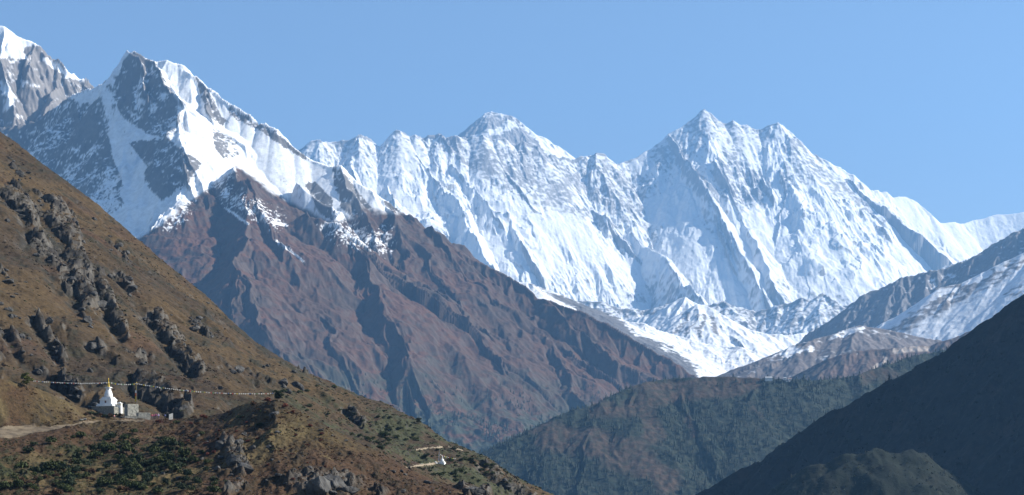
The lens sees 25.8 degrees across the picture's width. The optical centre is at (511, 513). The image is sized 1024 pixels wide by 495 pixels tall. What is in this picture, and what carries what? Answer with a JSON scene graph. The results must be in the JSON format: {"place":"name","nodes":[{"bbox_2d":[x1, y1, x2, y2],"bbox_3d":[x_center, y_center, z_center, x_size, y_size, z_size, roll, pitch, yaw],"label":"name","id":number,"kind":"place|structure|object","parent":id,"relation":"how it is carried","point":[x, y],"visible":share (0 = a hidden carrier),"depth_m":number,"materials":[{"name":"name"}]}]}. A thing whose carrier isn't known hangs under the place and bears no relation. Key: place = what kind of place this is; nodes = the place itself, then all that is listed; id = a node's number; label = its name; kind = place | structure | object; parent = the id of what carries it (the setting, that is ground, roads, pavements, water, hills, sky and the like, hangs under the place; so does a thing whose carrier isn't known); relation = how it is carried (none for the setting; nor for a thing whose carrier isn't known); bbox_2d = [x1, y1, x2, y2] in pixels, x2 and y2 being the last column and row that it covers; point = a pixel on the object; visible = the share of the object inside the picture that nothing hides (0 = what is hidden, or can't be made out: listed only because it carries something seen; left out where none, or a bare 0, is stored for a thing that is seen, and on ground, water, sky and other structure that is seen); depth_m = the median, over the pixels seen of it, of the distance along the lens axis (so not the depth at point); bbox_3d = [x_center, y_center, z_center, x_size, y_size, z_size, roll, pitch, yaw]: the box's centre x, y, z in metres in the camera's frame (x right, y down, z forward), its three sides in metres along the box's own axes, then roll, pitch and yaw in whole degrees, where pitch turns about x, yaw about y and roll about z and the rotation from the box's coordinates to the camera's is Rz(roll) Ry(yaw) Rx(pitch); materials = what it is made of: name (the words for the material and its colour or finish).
{"place":"outdoors","nodes":[
{"label":"outdoors","id":0,"kind":"place"},
{"bbox_2d":[0,26,93,127],"bbox_3d":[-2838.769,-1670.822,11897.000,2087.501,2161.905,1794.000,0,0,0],"label":"mountain snow dome","id":1,"kind":"structure","parent":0,"point":[37,82],"depth_m":12391.22,"materials":[{"name":"snow"}]},
{"bbox_2d":[0,379,493,494],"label":"slope","id":2,"kind":"structure","parent":0,"point":[19,411],"depth_m":627.35,"materials":[{"name":"soil"}]},
{"bbox_2d":[0,480,13,489],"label":"shrub","id":3,"kind":"object","parent":2,"relation":"on","point":[6,483],"visible":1,"depth_m":581.94,"materials":[{"name":"green plant"}]},
{"bbox_2d":[13,478,23,484],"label":"shrub","id":4,"kind":"object","parent":2,"relation":"on","point":[18,481],"visible":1,"depth_m":584.34,"materials":[{"name":"green plant"}]},
{"bbox_2d":[14,460,28,467],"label":"shrub","id":5,"kind":"object","parent":2,"relation":"on","point":[21,464],"visible":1,"depth_m":606.75,"materials":[{"name":"green plant"}]},
{"bbox_2d":[20,372,33,387],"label":"tree","id":6,"kind":"object","parent":2,"relation":"on","point":[27,379],"visible":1,"depth_m":685.06,"materials":[{"name":"green plant"}]},
{"bbox_2d":[21,446,34,451],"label":"shrub","id":7,"kind":"object","parent":2,"relation":"on","point":[31,449],"visible":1,"depth_m":626.44,"materials":[{"name":"green plant"}]},
{"bbox_2d":[27,466,40,471],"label":"shrub","id":8,"kind":"object","parent":2,"relation":"on","point":[36,468],"visible":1,"depth_m":607.86,"materials":[{"name":"green plant"}]},
{"bbox_2d":[43,470,54,476],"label":"shrub","id":9,"kind":"object","parent":2,"relation":"on","point":[49,473],"visible":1,"depth_m":601.33,"materials":[{"name":"green plant"}]},
{"bbox_2d":[43,460,57,469],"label":"shrub","id":10,"kind":"object","parent":2,"relation":"on","point":[51,464],"visible":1,"depth_m":611.17,"materials":[{"name":"green plant"}]},
{"bbox_2d":[45,436,56,443],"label":"shrub","id":11,"kind":"object","parent":2,"relation":"on","point":[50,439],"visible":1,"depth_m":639.26,"materials":[{"name":"green plant"}]},
{"bbox_2d":[57,463,68,469],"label":"shrub","id":12,"kind":"object","parent":2,"relation":"on","point":[64,465],"visible":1,"depth_m":611.77,"materials":[{"name":"green plant"}]},
{"bbox_2d":[57,483,70,489],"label":"shrub","id":13,"kind":"object","parent":2,"relation":"on","point":[64,487],"visible":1,"depth_m":582.77,"materials":[{"name":"green plant"}]},
{"bbox_2d":[60,471,73,478],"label":"shrub","id":14,"kind":"object","parent":2,"relation":"on","point":[63,476],"visible":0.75,"depth_m":596.66,"materials":[{"name":"green plant"}]},
{"bbox_2d":[60,479,75,485],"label":"shrub","id":15,"kind":"object","parent":2,"relation":"on","point":[72,481],"visible":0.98,"depth_m":587.58,"materials":[{"name":"green plant"}]},
{"bbox_2d":[66,472,75,479],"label":"shrub","id":16,"kind":"object","parent":2,"relation":"on","point":[70,476],"visible":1,"depth_m":591.28,"materials":[{"name":"green plant"}]},
{"bbox_2d":[0,419,144,438],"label":"trail","id":17,"kind":"object","parent":2,"relation":"on","point":[10,432],"visible":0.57,"depth_m":663.16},
{"bbox_2d":[67,465,81,472],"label":"shrub","id":18,"kind":"object","parent":2,"relation":"on","point":[78,468],"visible":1,"depth_m":608.27,"materials":[{"name":"green plant"}]},
{"bbox_2d":[70,457,81,464],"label":"shrub","id":19,"kind":"object","parent":2,"relation":"on","point":[76,461],"visible":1,"depth_m":618.40,"materials":[{"name":"green plant"}]},
{"bbox_2d":[71,451,81,458],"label":"shrub","id":20,"kind":"object","parent":2,"relation":"on","point":[77,455],"visible":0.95,"depth_m":628.55,"materials":[{"name":"green plant"}]},
{"bbox_2d":[75,431,86,437],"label":"shrub","id":21,"kind":"object","parent":2,"relation":"on","point":[82,433],"visible":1,"depth_m":655.67,"materials":[{"name":"green plant"}]},
{"bbox_2d":[81,471,90,476],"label":"shrub","id":22,"kind":"object","parent":2,"relation":"on","point":[85,474],"visible":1,"depth_m":606.02,"materials":[{"name":"green plant"}]},
{"bbox_2d":[88,442,97,450],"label":"shrub","id":23,"kind":"object","parent":2,"relation":"on","point":[93,446],"visible":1,"depth_m":641.27,"materials":[{"name":"green plant"}]},
{"bbox_2d":[88,450,103,457],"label":"shrub","id":24,"kind":"object","parent":2,"relation":"on","point":[95,453],"visible":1,"depth_m":632.52,"materials":[{"name":"green plant"}]},
{"bbox_2d":[95,487,105,493],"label":"shrub","id":25,"kind":"object","parent":2,"relation":"on","point":[99,490],"visible":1,"depth_m":580.23,"materials":[{"name":"green plant"}]},
{"bbox_2d":[96,476,106,484],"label":"shrub","id":26,"kind":"object","parent":2,"relation":"on","point":[101,480],"visible":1,"depth_m":590.77,"materials":[{"name":"green plant"}]},
{"bbox_2d":[91,406,123,415],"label":"stone platform","id":27,"kind":"structure","parent":2,"relation":"on","point":[107,410],"depth_m":718.39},
{"bbox_2d":[96,378,117,406],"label":"stupa","id":28,"kind":"object","parent":27,"relation":"on","point":[108,399],"visible":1,"depth_m":720.62,"materials":[{"name":"paint"}]},
{"bbox_2d":[117,402,122,412],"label":"offering shrine","id":29,"kind":"object","parent":27,"relation":"on","point":[119,404],"visible":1,"depth_m":720.46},
{"bbox_2d":[103,443,117,450],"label":"shrub","id":30,"kind":"object","parent":2,"relation":"on","point":[110,446],"visible":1,"depth_m":644.38,"materials":[{"name":"green plant"}]},
{"bbox_2d":[106,431,118,438],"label":"shrub","id":31,"kind":"object","parent":2,"relation":"on","point":[112,434],"visible":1,"depth_m":660.69,"materials":[{"name":"green plant"}]},
{"bbox_2d":[115,439,130,445],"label":"shrub","id":32,"kind":"object","parent":2,"relation":"on","point":[124,442],"visible":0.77,"depth_m":649.36,"materials":[{"name":"green plant"}]},
{"bbox_2d":[117,486,129,490],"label":"shrub","id":33,"kind":"object","parent":2,"relation":"on","point":[123,488],"visible":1,"depth_m":586.80,"materials":[{"name":"green plant"}]},
{"bbox_2d":[118,433,129,439],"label":"shrub","id":34,"kind":"object","parent":2,"relation":"on","point":[123,436],"visible":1,"depth_m":663.61,"materials":[{"name":"green plant"}]},
{"bbox_2d":[117,477,131,486],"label":"shrub","id":35,"kind":"object","parent":2,"relation":"on","point":[124,482],"visible":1,"depth_m":589.39,"materials":[{"name":"green plant"}]},
{"bbox_2d":[120,443,134,451],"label":"shrub","id":36,"kind":"object","parent":2,"relation":"on","point":[127,447],"visible":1,"depth_m":640.01,"materials":[{"name":"green plant"}]},
{"bbox_2d":[123,466,135,472],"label":"shrub","id":37,"kind":"object","parent":2,"relation":"on","point":[127,469],"visible":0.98,"depth_m":609.93,"materials":[{"name":"green plant"}]},
{"bbox_2d":[124,473,136,478],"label":"shrub","id":38,"kind":"object","parent":2,"relation":"on","point":[130,476],"visible":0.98,"depth_m":598.15,"materials":[{"name":"green plant"}]},
{"bbox_2d":[124,404,138,415],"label":"stone wall","id":39,"kind":"structure","parent":2,"relation":"on","point":[131,409],"depth_m":714.95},
{"bbox_2d":[128,480,138,485],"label":"shrub","id":40,"kind":"object","parent":2,"relation":"on","point":[135,483],"visible":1,"depth_m":589.33,"materials":[{"name":"green plant"}]},
{"bbox_2d":[129,469,139,475],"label":"shrub","id":41,"kind":"object","parent":2,"relation":"on","point":[136,473],"visible":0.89,"depth_m":606.16,"materials":[{"name":"green plant"}]},
{"bbox_2d":[128,461,142,470],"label":"shrub","id":42,"kind":"object","parent":2,"relation":"on","point":[137,466],"visible":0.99,"depth_m":611.65,"materials":[{"name":"green plant"}]},
{"bbox_2d":[131,438,139,443],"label":"shrub","id":43,"kind":"object","parent":2,"relation":"on","point":[135,440],"visible":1,"depth_m":657.54,"materials":[{"name":"green plant"}]},
{"bbox_2d":[128,453,143,460],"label":"shrub","id":44,"kind":"object","parent":2,"relation":"on","point":[138,457],"visible":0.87,"depth_m":626.86,"materials":[{"name":"green plant"}]},
{"bbox_2d":[135,382,136,401],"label":"flag pole","id":45,"kind":"object","parent":2,"relation":"on","point":[136,393],"visible":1,"depth_m":715.99,"materials":[{"name":"grey wood"}]},
{"bbox_2d":[138,383,272,393],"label":"prayer flag string","id":46,"kind":"object","parent":45,"relation":"hanging from","point":[200,391],"visible":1,"depth_m":691.72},
{"bbox_2d":[122,412,150,419],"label":"stone terrace","id":47,"kind":"structure","parent":2,"relation":"on","point":[147,416],"depth_m":710.69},
{"bbox_2d":[138,483,148,488],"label":"shrub","id":48,"kind":"object","parent":2,"relation":"on","point":[142,486],"visible":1,"depth_m":588.63,"materials":[{"name":"green plant"}]},
{"bbox_2d":[141,476,151,481],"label":"shrub","id":49,"kind":"object","parent":2,"relation":"on","point":[147,479],"visible":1,"depth_m":592.90,"materials":[{"name":"green plant"}]},
{"bbox_2d":[141,458,154,464],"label":"shrub","id":50,"kind":"object","parent":2,"relation":"on","point":[150,461],"visible":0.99,"depth_m":622.91,"materials":[{"name":"green plant"}]},
{"bbox_2d":[144,465,153,471],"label":"shrub","id":51,"kind":"object","parent":2,"relation":"on","point":[149,469],"visible":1,"depth_m":611.33,"materials":[{"name":"green plant"}]},
{"bbox_2d":[142,472,157,478],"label":"shrub","id":52,"kind":"object","parent":2,"relation":"on","point":[152,475],"visible":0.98,"depth_m":597.62,"materials":[{"name":"green plant"}]},
{"bbox_2d":[149,445,159,451],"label":"shrub","id":53,"kind":"object","parent":2,"relation":"on","point":[153,448],"visible":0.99,"depth_m":640.79,"materials":[{"name":"green plant"}]},
{"bbox_2d":[153,486,163,493],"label":"shrub","id":54,"kind":"object","parent":2,"relation":"on","point":[157,489],"visible":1,"depth_m":573.47,"materials":[{"name":"green plant"}]},
{"bbox_2d":[152,456,167,462],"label":"shrub","id":55,"kind":"object","parent":2,"relation":"on","point":[156,458],"visible":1,"depth_m":624.12,"materials":[{"name":"green plant"}]},
{"bbox_2d":[160,462,170,466],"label":"shrub","id":56,"kind":"object","parent":2,"relation":"on","point":[164,464],"visible":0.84,"depth_m":617.77,"materials":[{"name":"green plant"}]},
{"bbox_2d":[160,452,173,458],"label":"shrub","id":57,"kind":"object","parent":2,"relation":"on","point":[166,454],"visible":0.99,"depth_m":627.99,"materials":[{"name":"green plant"}]},
{"bbox_2d":[164,439,178,445],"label":"shrub","id":58,"kind":"object","parent":2,"relation":"on","point":[167,442],"visible":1,"depth_m":646.25,"materials":[{"name":"green plant"}]},
{"bbox_2d":[168,463,180,470],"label":"shrub","id":59,"kind":"object","parent":2,"relation":"on","point":[171,466],"visible":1,"depth_m":606.24,"materials":[{"name":"green plant"}]},
{"bbox_2d":[176,482,188,489],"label":"shrub","id":60,"kind":"object","parent":2,"relation":"on","point":[181,486],"visible":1,"depth_m":573.08,"materials":[{"name":"green plant"}]},
{"bbox_2d":[177,457,189,462],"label":"shrub","id":61,"kind":"object","parent":2,"relation":"on","point":[182,460],"visible":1,"depth_m":615.55,"materials":[{"name":"green plant"}]},
{"bbox_2d":[176,447,191,456],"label":"shrub","id":62,"kind":"object","parent":2,"relation":"on","point":[184,451],"visible":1,"depth_m":627.46,"materials":[{"name":"green plant"}]},
{"bbox_2d":[181,475,189,480],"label":"shrub","id":63,"kind":"object","parent":2,"relation":"on","point":[186,478],"visible":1,"depth_m":589.39,"materials":[{"name":"green plant"}]},
{"bbox_2d":[180,468,192,475],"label":"shrub","id":64,"kind":"object","parent":2,"relation":"on","point":[187,471],"visible":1,"depth_m":599.01,"materials":[{"name":"green plant"}]},
{"bbox_2d":[187,455,199,461],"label":"shrub","id":65,"kind":"object","parent":2,"relation":"on","point":[194,458],"visible":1,"depth_m":615.34,"materials":[{"name":"green plant"}]},
{"bbox_2d":[205,485,220,493],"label":"shrub","id":66,"kind":"object","parent":2,"relation":"on","point":[216,489],"visible":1,"depth_m":566.51,"materials":[{"name":"green plant"}]},
{"bbox_2d":[209,476,219,481],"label":"shrub","id":67,"kind":"object","parent":2,"relation":"on","point":[212,478],"visible":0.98,"depth_m":582.39,"materials":[{"name":"green plant"}]},
{"bbox_2d":[215,441,224,448],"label":"boulder","id":68,"kind":"object","parent":2,"relation":"on","point":[220,444],"visible":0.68,"depth_m":627.64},
{"bbox_2d":[226,455,240,465],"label":"boulder","id":69,"kind":"object","parent":2,"relation":"on","point":[231,460],"visible":1,"depth_m":599.25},
{"bbox_2d":[235,439,243,444],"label":"boulder","id":70,"kind":"object","parent":2,"relation":"on","point":[240,441],"visible":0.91,"depth_m":622.96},
{"bbox_2d":[0,384,490,494],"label":"knoll scrub","id":71,"kind":"object","parent":2,"relation":"on","point":[275,450],"visible":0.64,"depth_m":627.73,"materials":[{"name":"green plant"}]},
{"bbox_2d":[238,462,253,472],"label":"boulder","id":72,"kind":"object","parent":2,"relation":"on","point":[248,468],"visible":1,"depth_m":591.83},
{"bbox_2d":[268,411,278,417],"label":"boulder","id":73,"kind":"object","parent":2,"relation":"on","point":[270,415],"visible":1,"depth_m":643.24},
{"bbox_2d":[272,390,283,401],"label":"tree","id":74,"kind":"object","parent":2,"relation":"on","point":[278,394],"visible":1,"depth_m":658.16,"materials":[{"name":"green plant"}]},
{"bbox_2d":[305,475,330,494],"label":"boulder","id":75,"kind":"object","parent":2,"relation":"on","point":[319,485],"visible":1,"depth_m":571.57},
{"bbox_2d":[324,474,346,490],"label":"boulder","id":76,"kind":"object","parent":2,"relation":"on","point":[336,481],"visible":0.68,"depth_m":578.97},
{"bbox_2d":[336,486,359,494],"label":"boulder","id":77,"kind":"object","parent":2,"relation":"on","point":[352,490],"visible":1,"depth_m":576.01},
{"bbox_2d":[462,487,484,494],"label":"boulder","id":78,"kind":"object","parent":2,"relation":"on","point":[476,491],"visible":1,"depth_m":606.21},
{"bbox_2d":[0,132,552,494],"bbox_3d":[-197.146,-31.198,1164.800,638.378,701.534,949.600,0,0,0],"label":"hillside","id":79,"kind":"structure","parent":0,"point":[255,357],"depth_m":1009.66,"materials":[{"name":"plant"}]},
{"bbox_2d":[2,279,13,283],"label":"boulder","id":80,"kind":"object","parent":79,"relation":"on","point":[9,280],"visible":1,"depth_m":958.14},
{"bbox_2d":[32,369,42,373],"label":"boulder","id":81,"kind":"object","parent":79,"relation":"on","point":[37,371],"visible":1,"depth_m":808.37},
{"bbox_2d":[42,194,54,201],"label":"boulder","id":82,"kind":"object","parent":79,"relation":"on","point":[49,197],"visible":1,"depth_m":1292.56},
{"bbox_2d":[46,317,52,323],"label":"boulder","id":83,"kind":"object","parent":79,"relation":"on","point":[49,320],"visible":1,"depth_m":899.11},
{"bbox_2d":[67,276,76,281],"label":"boulder","id":84,"kind":"object","parent":79,"relation":"on","point":[70,278],"visible":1,"depth_m":1022.64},
{"bbox_2d":[83,316,92,323],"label":"boulder","id":85,"kind":"object","parent":79,"relation":"on","point":[87,319],"visible":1,"depth_m":940.84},
{"bbox_2d":[85,342,96,352],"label":"boulder","id":86,"kind":"object","parent":79,"relation":"on","point":[90,346],"visible":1,"depth_m":888.69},
{"bbox_2d":[98,300,108,307],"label":"boulder","id":87,"kind":"object","parent":79,"relation":"on","point":[102,303],"visible":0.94,"depth_m":1006.73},
{"bbox_2d":[0,140,553,494],"bbox_3d":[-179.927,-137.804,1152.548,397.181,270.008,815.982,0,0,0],"label":"hillside scrub","id":88,"kind":"object","parent":79,"relation":"on","point":[340,424],"visible":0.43,"depth_m":1014.21,"materials":[{"name":"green plant"}]},
{"bbox_2d":[279,378,287,385],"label":"boulder","id":89,"kind":"object","parent":79,"relation":"on","point":[284,381],"visible":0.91,"depth_m":1033.99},
{"bbox_2d":[292,381,304,390],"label":"boulder","id":90,"kind":"object","parent":79,"relation":"on","point":[298,385],"visible":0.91,"depth_m":1075.99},
{"bbox_2d":[381,431,390,439],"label":"tree","id":91,"kind":"object","parent":79,"relation":"on","point":[385,433],"visible":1,"depth_m":996.34,"materials":[{"name":"green plant"}]},
{"bbox_2d":[0,50,696,452],"bbox_3d":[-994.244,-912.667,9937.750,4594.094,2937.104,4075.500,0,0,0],"label":"mountain brown ridge","id":92,"kind":"structure","parent":0,"point":[266,236],"depth_m":10060.15,"materials":[{"name":"stone"}]},
{"bbox_2d":[330,373,605,450],"bbox_3d":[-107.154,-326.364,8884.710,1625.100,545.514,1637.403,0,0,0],"label":"woodland","id":93,"kind":"object","parent":92,"relation":"on","point":[492,435],"visible":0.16,"depth_m":8922.53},
{"bbox_2d":[406,461,438,467],"bbox_3d":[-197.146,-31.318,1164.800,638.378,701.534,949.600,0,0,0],"label":"path","id":94,"kind":"structure","parent":0,"point":[435,462],"depth_m":936.45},
{"bbox_2d":[0,0,1023,223],"label":"sky","id":95,"kind":"structure","parent":0,"point":[921,101],"materials":[{"name":"blue"}]},
{"bbox_2d":[458,111,575,159],"bbox_3d":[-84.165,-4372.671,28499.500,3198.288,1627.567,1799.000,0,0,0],"label":"mountain pyramid","id":96,"kind":"object","parent":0,"point":[491,125],"visible":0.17,"depth_m":28549.26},
{"bbox_2d":[519,282,764,377],"bbox_3d":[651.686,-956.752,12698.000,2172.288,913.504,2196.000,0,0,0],"label":"moraine slope","id":97,"kind":"structure","parent":0,"point":[697,359],"depth_m":13036.94,"materials":[{"name":"snow"}]},
{"bbox_2d":[298,109,1023,311],"bbox_3d":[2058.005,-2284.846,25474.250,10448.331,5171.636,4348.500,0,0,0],"label":"mountain wall","id":98,"kind":"structure","parent":0,"point":[703,207],"depth_m":25371.90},
{"bbox_2d":[628,297,696,327],"bbox_3d":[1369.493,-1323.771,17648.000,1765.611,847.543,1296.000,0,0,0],"label":"hill with pale face","id":99,"kind":"structure","parent":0,"point":[664,315],"depth_m":17887.85},
{"bbox_2d":[483,350,945,494],"bbox_3d":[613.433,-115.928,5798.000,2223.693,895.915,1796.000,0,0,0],"label":"wooded ridge","id":100,"kind":"structure","parent":0,"point":[634,454],"depth_m":5727.80,"materials":[{"name":"plant"}]},
{"bbox_2d":[479,346,948,494],"bbox_3d":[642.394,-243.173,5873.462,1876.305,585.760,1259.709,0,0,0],"label":"forest","id":101,"kind":"object","parent":100,"relation":"on","point":[645,486],"visible":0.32,"depth_m":5728.19,"materials":[{"name":"plant"}]},
{"bbox_2d":[655,304,807,356],"bbox_3d":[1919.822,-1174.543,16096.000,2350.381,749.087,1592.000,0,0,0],"label":"hill with rock stripes","id":102,"kind":"structure","parent":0,"point":[705,324],"depth_m":16252.20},
{"bbox_2d":[568,258,968,334],"bbox_3d":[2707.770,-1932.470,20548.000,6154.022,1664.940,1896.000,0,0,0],"label":"hill wall foot","id":103,"kind":"object","parent":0,"point":[800,315],"visible":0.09,"depth_m":20863.04},
{"bbox_2d":[716,326,941,379],"bbox_3d":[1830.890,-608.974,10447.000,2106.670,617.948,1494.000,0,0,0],"label":"valley bench","id":104,"kind":"object","parent":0,"point":[791,361],"visible":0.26,"depth_m":10707.08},
{"bbox_2d":[695,294,1023,494],"bbox_3d":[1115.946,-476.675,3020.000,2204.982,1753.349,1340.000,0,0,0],"label":"shaded hill","id":105,"kind":"structure","parent":0,"point":[987,481],"depth_m":3030.77,"materials":[{"name":"plant"}]},
{"bbox_2d":[721,300,1023,494],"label":"hill thicket","id":106,"kind":"object","parent":105,"relation":"on","point":[934,408],"visible":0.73,"depth_m":3042.60,"materials":[{"name":"green plant"}]},
{"bbox_2d":[726,306,1023,494],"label":"hill forest","id":107,"kind":"object","parent":105,"relation":"on","point":[936,431],"visible":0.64,"depth_m":3047.74,"materials":[{"name":"plant"}]},
{"bbox_2d":[786,331,969,380],"bbox_3d":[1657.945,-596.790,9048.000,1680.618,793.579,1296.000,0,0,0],"label":"valley hill","id":108,"kind":"structure","parent":0,"point":[849,364],"depth_m":9246.81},
{"bbox_2d":[796,228,1023,344],"bbox_3d":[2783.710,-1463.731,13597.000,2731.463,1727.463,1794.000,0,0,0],"label":"mountain slope","id":109,"kind":"structure","parent":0,"point":[876,308],"depth_m":14092.69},
{"bbox_2d":[875,253,1023,340],"bbox_3d":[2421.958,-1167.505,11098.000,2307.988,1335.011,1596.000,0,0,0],"label":"snow slope","id":110,"kind":"structure","parent":0,"point":[948,312],"depth_m":11385.55,"materials":[{"name":"snow"}]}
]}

